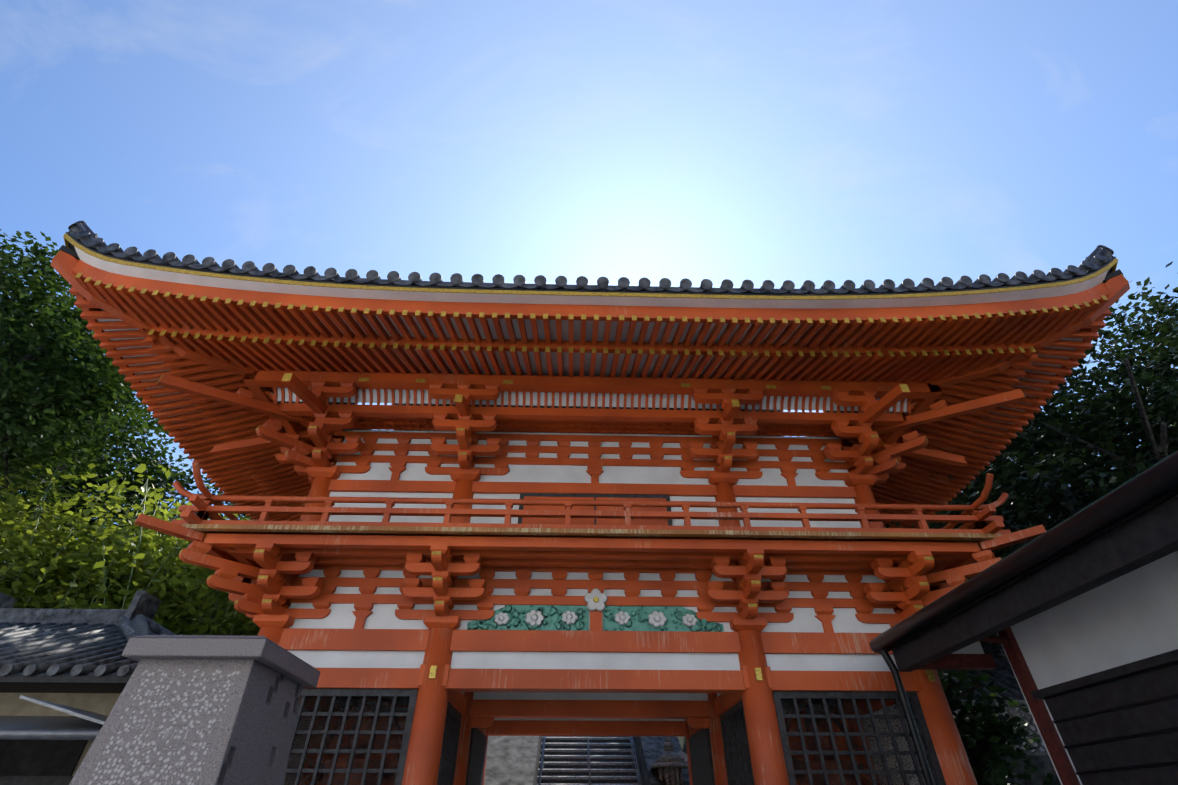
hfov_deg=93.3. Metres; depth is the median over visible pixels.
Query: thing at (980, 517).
gate railing
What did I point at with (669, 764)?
stone lantern
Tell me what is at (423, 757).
gate columns
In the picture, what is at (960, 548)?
gate balcony
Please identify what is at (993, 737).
shrub
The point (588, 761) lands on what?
stair handrails
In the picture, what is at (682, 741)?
hillside
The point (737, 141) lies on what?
sky
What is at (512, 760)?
stair retaining walls
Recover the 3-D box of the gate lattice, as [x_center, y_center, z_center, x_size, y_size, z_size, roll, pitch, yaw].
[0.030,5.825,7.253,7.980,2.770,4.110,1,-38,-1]
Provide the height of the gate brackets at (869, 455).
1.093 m
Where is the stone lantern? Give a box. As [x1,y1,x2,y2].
[650,736,687,784]
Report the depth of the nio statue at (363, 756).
6.78 m
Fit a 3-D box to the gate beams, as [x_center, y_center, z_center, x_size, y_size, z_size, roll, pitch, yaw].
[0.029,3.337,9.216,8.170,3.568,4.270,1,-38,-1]
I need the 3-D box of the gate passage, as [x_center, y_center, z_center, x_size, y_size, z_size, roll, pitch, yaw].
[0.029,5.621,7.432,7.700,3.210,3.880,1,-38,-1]
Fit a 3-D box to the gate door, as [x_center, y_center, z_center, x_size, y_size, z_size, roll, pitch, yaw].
[0.088,1.783,7.806,2.160,0.794,0.034,1,-38,-1]
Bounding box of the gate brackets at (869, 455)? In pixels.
[156,373,1026,506]
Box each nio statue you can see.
[309,698,402,784]
[785,700,879,784]
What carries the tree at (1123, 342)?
on the ground
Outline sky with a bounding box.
[0,0,1177,544]
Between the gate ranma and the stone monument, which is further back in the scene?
the gate ranma
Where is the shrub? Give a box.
[826,670,1052,784]
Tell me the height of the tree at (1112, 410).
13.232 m
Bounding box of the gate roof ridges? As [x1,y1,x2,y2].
[68,221,1113,435]
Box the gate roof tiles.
[69,230,1112,436]
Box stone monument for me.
[69,635,319,784]
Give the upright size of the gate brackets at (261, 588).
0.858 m
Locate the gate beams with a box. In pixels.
[279,431,922,735]
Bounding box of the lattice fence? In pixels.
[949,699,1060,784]
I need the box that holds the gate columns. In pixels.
[258,477,977,784]
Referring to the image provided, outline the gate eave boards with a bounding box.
[51,232,1129,523]
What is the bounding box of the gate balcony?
[134,514,1045,570]
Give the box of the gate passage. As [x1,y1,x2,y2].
[357,692,806,784]
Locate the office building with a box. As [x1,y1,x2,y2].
[870,450,1177,784]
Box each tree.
[0,229,175,512]
[0,306,167,553]
[0,397,230,607]
[195,475,253,520]
[885,261,1177,704]
[919,413,1135,643]
[1016,313,1175,514]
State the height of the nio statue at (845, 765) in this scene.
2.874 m
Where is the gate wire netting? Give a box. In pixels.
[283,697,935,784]
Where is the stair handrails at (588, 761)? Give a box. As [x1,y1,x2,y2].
[538,736,641,784]
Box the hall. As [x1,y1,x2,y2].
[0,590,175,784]
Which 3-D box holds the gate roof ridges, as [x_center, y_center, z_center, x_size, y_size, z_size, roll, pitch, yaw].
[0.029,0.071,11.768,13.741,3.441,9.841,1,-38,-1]
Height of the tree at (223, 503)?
12.590 m
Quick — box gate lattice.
[284,688,945,784]
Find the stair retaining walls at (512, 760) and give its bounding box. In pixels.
[484,736,689,784]
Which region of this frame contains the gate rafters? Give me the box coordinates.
[69,273,1111,528]
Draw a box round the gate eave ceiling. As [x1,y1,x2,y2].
[242,370,941,446]
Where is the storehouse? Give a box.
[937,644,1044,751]
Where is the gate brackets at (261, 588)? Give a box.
[179,540,1000,632]
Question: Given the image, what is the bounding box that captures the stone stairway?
[537,736,637,784]
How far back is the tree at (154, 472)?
20.92 m
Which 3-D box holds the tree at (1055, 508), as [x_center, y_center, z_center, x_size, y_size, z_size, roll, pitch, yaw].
[13.823,6.431,18.243,12.114,13.806,12.172,1,-38,-1]
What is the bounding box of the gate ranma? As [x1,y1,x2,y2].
[467,588,723,631]
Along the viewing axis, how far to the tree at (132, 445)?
20.20 m
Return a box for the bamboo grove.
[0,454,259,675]
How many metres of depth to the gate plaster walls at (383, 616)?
7.30 m
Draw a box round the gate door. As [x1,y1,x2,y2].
[518,493,672,525]
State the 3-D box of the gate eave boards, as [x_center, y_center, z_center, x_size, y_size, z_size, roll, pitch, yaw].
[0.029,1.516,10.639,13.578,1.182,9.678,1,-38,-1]
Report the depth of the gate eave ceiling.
8.15 m
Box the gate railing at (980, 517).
[171,462,1010,534]
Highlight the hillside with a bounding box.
[168,588,686,753]
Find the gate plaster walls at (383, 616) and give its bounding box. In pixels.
[287,430,897,720]
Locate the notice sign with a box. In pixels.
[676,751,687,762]
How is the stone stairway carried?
on the ground
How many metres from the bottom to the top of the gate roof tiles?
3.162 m
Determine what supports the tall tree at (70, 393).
on the ground

